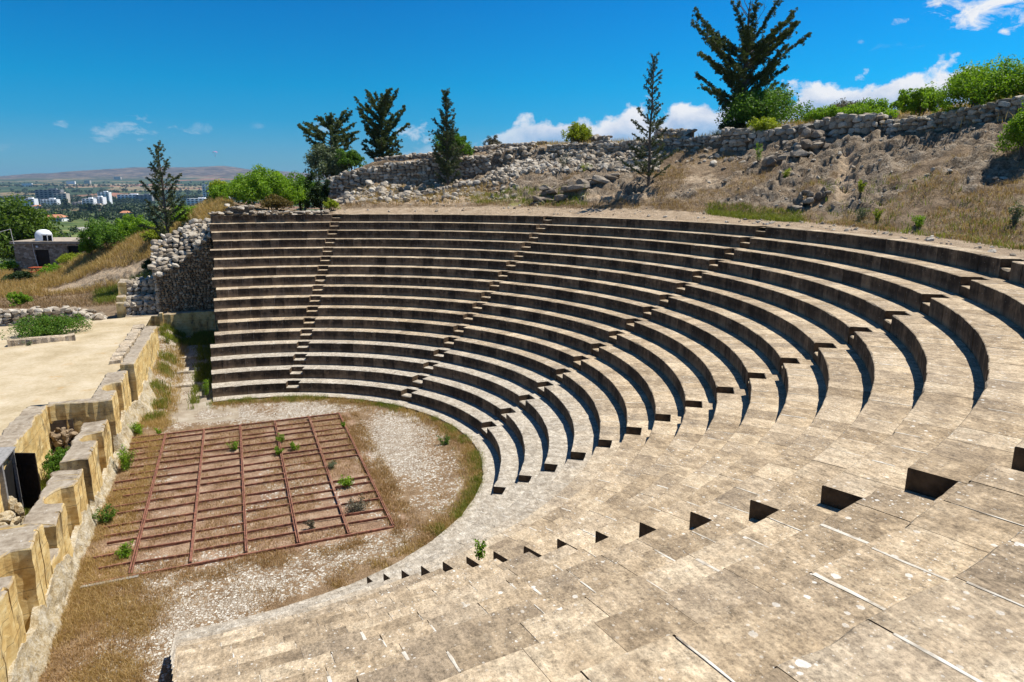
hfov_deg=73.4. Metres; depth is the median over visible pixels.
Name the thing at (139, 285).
stepped wall
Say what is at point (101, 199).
apartment building
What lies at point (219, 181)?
green shrub
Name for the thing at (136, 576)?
loose bar
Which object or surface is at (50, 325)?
flowering shrub
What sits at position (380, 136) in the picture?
cypress tree
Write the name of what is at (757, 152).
plant
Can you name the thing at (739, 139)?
rubble wall
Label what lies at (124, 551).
plant
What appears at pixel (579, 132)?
green shrub
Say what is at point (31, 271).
picnic table
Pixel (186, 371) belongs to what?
paving step
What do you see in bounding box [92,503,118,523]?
plant
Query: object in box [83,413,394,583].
iron grid
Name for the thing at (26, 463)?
door
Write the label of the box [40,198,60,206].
apartment building
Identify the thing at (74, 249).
window
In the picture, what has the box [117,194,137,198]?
apartment building
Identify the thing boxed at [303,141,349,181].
olive bush
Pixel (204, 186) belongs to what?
apartment building
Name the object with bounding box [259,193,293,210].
green shrub
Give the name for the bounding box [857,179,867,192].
plant
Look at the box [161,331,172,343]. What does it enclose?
plant
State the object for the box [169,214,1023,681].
stone seating
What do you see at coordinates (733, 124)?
green shrub
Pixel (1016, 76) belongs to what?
green shrub
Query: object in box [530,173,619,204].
rock outcrop
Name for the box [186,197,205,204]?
apartment building
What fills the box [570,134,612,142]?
rubble wall
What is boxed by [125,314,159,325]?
entrance end wall
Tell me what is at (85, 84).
sky
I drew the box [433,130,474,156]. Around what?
green shrub
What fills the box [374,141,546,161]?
rubble wall
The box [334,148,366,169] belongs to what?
green shrub
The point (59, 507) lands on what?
stage block
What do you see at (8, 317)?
rubble wall
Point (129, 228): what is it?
green shrub
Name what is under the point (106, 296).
dry grass
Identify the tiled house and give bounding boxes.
[47,214,68,220]
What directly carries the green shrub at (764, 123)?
on the hillside
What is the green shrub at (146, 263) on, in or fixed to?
on the hillside
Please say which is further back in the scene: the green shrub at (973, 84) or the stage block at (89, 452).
the green shrub at (973, 84)
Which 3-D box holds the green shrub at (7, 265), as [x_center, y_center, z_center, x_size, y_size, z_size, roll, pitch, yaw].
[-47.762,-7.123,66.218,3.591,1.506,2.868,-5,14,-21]
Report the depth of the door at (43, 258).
65.45 m
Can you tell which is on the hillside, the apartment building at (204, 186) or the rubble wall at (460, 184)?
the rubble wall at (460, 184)
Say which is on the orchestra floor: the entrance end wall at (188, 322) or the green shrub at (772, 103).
the entrance end wall at (188, 322)
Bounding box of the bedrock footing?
[8,351,158,681]
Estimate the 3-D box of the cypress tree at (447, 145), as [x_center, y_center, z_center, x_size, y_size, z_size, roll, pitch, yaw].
[-4.686,-14.453,49.078,2.645,6.942,2.475,-2,13,-7]
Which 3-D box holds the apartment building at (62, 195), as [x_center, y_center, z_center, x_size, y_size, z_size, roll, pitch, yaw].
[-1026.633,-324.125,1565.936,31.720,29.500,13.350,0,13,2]
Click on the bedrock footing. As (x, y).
(29, 663)
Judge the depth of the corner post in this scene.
40.33 m
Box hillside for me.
[0,105,1023,318]
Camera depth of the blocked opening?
24.00 m
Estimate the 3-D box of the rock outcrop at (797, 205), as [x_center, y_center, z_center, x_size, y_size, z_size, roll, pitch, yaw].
[14.019,-6.673,32.423,1.907,1.214,1.286,6,14,25]
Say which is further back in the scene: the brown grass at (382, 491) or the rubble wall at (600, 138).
the rubble wall at (600, 138)
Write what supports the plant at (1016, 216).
on the hillside
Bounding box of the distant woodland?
[0,181,321,263]
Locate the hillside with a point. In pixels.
(894, 153)
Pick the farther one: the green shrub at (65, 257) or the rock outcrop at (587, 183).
the green shrub at (65, 257)
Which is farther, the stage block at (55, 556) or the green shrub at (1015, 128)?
the green shrub at (1015, 128)
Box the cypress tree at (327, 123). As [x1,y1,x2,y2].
[297,107,360,175]
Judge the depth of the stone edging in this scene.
42.05 m
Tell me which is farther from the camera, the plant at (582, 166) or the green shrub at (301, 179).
the green shrub at (301, 179)
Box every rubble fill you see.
[0,496,24,525]
[49,427,77,455]
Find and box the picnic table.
[28,267,41,272]
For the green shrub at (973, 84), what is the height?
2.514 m
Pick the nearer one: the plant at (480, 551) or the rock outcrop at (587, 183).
the plant at (480, 551)
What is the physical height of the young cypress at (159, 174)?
9.618 m
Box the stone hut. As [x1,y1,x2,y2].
[9,237,109,270]
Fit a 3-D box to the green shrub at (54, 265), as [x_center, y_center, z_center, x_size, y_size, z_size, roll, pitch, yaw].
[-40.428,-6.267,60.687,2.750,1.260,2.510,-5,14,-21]
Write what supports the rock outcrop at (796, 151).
on the hillside
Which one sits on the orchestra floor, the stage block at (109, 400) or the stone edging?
the stage block at (109, 400)
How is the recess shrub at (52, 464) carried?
on the orchestra floor
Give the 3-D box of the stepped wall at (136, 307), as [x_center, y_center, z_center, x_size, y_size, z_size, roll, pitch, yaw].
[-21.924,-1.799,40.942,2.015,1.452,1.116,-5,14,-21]
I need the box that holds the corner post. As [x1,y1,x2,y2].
[159,312,163,325]
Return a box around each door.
[14,453,40,508]
[36,250,49,268]
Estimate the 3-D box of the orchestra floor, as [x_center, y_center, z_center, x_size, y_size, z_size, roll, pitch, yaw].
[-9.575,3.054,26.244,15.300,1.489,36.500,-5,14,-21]
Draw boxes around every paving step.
[171,380,206,387]
[174,367,199,373]
[179,353,205,358]
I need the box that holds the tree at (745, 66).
[690,0,811,118]
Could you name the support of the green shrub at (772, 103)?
on the hillside
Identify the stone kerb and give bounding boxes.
[7,333,75,346]
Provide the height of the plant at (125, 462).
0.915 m
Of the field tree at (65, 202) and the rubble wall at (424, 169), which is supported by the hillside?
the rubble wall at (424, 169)
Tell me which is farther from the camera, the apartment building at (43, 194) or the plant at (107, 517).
the apartment building at (43, 194)
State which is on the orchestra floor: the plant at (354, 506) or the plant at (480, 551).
the plant at (354, 506)
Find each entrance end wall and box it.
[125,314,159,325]
[163,309,218,335]
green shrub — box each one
[0,260,19,270]
[0,270,39,281]
[6,291,33,306]
[36,262,64,274]
[56,252,82,263]
[76,216,127,251]
[78,240,99,256]
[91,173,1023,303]
[106,213,160,237]
[139,224,170,240]
[140,259,151,271]
[163,205,197,221]
[205,179,226,192]
[207,180,259,203]
[221,164,305,209]
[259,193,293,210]
[282,171,323,210]
[304,170,331,210]
[323,198,340,210]
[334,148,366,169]
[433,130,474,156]
[561,121,591,142]
[714,83,814,129]
[718,119,747,129]
[746,116,780,130]
[803,104,848,121]
[841,97,898,118]
[888,86,952,116]
[918,53,1023,109]
[942,104,967,111]
[991,64,1023,93]
[991,97,1023,160]
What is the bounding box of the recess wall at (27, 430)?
[0,405,53,512]
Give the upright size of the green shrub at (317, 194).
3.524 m
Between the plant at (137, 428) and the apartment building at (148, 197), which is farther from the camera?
the apartment building at (148, 197)
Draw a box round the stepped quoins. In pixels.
[116,279,128,317]
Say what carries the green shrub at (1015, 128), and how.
on the hillside
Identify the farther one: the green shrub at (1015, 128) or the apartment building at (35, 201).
the apartment building at (35, 201)
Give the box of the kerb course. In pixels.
[109,324,143,363]
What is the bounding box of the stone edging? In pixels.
[208,209,329,222]
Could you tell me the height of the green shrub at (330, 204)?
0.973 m
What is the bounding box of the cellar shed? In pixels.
[0,446,40,513]
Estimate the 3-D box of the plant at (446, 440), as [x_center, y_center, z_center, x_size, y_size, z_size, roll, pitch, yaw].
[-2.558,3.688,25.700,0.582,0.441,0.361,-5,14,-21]
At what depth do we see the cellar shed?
19.72 m
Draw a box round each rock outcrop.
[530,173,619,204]
[761,127,831,166]
[787,186,831,210]
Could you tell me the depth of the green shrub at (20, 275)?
57.82 m
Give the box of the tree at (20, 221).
[0,193,67,262]
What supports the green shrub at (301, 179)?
on the hillside
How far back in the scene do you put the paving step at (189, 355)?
37.05 m
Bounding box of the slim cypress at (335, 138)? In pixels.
[331,132,339,175]
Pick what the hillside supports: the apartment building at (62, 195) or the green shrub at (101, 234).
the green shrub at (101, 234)
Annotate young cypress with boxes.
[136,140,189,241]
[617,52,678,186]
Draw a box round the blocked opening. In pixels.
[50,419,73,446]
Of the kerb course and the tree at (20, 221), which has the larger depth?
the tree at (20, 221)
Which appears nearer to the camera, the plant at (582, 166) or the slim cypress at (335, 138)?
the plant at (582, 166)
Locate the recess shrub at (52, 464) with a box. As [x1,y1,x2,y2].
[42,446,69,478]
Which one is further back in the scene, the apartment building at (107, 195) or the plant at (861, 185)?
the apartment building at (107, 195)
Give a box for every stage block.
[0,524,51,681]
[22,469,87,560]
[47,370,131,452]
[49,548,60,573]
[59,420,113,504]
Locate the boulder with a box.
[66,319,93,328]
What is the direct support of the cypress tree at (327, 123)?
on the hillside
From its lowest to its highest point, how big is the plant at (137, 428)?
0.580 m
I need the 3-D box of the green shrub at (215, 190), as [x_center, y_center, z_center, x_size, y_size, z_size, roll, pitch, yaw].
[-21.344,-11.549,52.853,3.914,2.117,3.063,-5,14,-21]
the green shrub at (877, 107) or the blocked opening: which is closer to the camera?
the blocked opening
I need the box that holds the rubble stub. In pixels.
[224,203,253,213]
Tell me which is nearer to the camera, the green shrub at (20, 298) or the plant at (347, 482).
the plant at (347, 482)
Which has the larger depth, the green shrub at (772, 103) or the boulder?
the green shrub at (772, 103)
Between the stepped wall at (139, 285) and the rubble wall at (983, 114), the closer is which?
the rubble wall at (983, 114)
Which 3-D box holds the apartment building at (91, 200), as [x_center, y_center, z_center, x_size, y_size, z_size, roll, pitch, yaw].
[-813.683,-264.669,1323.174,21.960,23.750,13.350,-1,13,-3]
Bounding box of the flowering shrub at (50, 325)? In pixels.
[0,313,94,338]
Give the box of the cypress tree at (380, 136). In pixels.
[354,87,410,159]
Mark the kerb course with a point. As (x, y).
(122, 350)
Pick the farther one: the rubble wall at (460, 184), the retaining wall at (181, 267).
the rubble wall at (460, 184)
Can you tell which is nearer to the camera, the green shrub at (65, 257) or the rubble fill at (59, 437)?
the rubble fill at (59, 437)
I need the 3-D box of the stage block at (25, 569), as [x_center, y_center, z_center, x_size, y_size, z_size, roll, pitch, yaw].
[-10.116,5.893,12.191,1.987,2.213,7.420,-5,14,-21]
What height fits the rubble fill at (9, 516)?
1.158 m
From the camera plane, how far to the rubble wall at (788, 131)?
39.60 m
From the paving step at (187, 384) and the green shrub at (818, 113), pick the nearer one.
the paving step at (187, 384)
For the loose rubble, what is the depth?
46.81 m
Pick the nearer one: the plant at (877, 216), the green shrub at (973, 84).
the plant at (877, 216)
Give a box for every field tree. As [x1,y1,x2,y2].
[60,199,70,207]
[81,203,98,212]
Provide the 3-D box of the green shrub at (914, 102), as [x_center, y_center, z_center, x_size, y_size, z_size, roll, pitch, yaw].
[21.039,-12.101,35.352,2.868,1.840,2.654,-5,14,-21]
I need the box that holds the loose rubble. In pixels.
[333,126,1015,255]
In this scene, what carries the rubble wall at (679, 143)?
on the hillside
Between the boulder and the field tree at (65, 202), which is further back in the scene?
the field tree at (65, 202)
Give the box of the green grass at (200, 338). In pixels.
[21,321,485,536]
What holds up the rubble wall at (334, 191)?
on the hillside
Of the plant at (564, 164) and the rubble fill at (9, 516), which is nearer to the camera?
the rubble fill at (9, 516)
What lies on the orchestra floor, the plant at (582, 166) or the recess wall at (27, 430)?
the recess wall at (27, 430)
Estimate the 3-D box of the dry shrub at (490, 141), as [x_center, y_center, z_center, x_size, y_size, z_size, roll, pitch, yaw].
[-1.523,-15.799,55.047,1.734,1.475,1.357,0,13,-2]
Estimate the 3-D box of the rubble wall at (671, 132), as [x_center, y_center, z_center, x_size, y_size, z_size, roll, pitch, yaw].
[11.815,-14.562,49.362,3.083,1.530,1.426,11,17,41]
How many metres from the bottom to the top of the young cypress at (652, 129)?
7.590 m
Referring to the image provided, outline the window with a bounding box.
[68,246,80,253]
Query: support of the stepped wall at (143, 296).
on the hillside
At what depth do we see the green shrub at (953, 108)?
32.48 m
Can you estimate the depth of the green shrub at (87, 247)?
59.23 m
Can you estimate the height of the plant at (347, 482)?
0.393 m
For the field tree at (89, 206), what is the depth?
861.64 m
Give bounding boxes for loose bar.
[80,575,138,589]
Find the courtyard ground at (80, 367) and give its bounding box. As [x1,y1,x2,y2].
[0,316,150,435]
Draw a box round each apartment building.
[22,197,38,206]
[34,188,63,202]
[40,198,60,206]
[52,192,70,203]
[66,181,75,183]
[72,201,81,207]
[82,197,96,204]
[93,196,106,204]
[97,191,112,203]
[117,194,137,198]
[135,194,153,201]
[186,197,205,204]
[202,184,209,196]
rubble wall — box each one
[0,305,107,325]
[326,177,337,198]
[329,154,491,199]
[371,177,490,200]
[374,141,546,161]
[546,135,722,153]
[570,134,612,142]
[654,128,696,138]
[720,127,754,151]
[748,116,835,148]
[833,112,892,135]
[878,95,1023,134]
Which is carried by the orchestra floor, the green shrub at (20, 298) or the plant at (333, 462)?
the plant at (333, 462)
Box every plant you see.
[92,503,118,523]
[114,539,133,559]
[115,444,137,470]
[127,421,143,434]
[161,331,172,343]
[202,379,208,395]
[226,440,238,450]
[274,445,283,454]
[275,431,284,442]
[289,441,300,450]
[303,518,315,528]
[327,460,336,468]
[337,475,353,487]
[345,493,370,512]
[436,432,450,444]
[473,538,486,559]
[558,152,568,167]
[580,163,590,171]
[753,143,762,160]
[782,168,790,177]
[854,208,870,219]
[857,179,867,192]
[872,208,884,222]
[911,215,925,227]
[1008,202,1023,226]
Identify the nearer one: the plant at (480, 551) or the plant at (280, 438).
the plant at (480, 551)
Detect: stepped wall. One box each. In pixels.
[124,300,157,315]
[125,275,155,295]
[126,293,155,302]
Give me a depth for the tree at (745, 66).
44.45 m
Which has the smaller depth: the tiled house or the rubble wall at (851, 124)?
the rubble wall at (851, 124)
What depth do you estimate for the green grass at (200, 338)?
31.26 m
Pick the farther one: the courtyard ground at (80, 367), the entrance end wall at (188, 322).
the entrance end wall at (188, 322)
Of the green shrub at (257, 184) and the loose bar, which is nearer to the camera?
the loose bar
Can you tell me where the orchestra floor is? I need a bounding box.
[24,326,479,681]
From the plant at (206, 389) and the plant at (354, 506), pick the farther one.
the plant at (206, 389)
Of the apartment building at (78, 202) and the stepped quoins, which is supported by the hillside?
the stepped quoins
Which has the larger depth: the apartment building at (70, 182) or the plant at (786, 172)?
the apartment building at (70, 182)
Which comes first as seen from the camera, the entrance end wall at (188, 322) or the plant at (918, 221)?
the plant at (918, 221)
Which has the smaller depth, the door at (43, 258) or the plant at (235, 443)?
the plant at (235, 443)
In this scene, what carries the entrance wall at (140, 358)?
on the orchestra floor
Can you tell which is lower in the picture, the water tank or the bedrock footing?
the bedrock footing
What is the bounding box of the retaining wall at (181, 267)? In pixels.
[147,218,216,314]
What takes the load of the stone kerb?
on the courtyard ground at (80, 367)
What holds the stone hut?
on the hillside
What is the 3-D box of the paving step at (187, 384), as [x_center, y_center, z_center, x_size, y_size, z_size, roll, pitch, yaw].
[-15.738,2.136,33.392,1.779,0.246,0.632,-5,14,-21]
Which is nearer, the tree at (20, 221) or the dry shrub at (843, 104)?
the dry shrub at (843, 104)
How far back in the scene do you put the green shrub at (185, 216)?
51.08 m
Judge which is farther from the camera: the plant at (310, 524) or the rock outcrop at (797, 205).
the rock outcrop at (797, 205)
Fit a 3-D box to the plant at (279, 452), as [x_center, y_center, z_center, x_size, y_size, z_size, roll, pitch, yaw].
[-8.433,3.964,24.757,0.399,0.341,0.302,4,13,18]
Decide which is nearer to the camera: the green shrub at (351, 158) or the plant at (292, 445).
the plant at (292, 445)
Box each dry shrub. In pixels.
[483,134,501,144]
[830,97,865,108]
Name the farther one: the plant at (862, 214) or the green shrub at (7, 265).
the green shrub at (7, 265)
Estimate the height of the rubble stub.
1.034 m
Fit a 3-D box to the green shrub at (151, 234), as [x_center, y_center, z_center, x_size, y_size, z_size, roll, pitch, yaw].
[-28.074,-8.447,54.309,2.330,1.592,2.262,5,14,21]
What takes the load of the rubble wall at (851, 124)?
on the hillside
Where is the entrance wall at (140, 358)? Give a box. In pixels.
[120,326,159,401]
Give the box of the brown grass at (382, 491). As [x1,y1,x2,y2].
[36,396,482,681]
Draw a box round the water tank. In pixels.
[35,229,52,240]
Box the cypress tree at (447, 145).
[428,88,465,184]

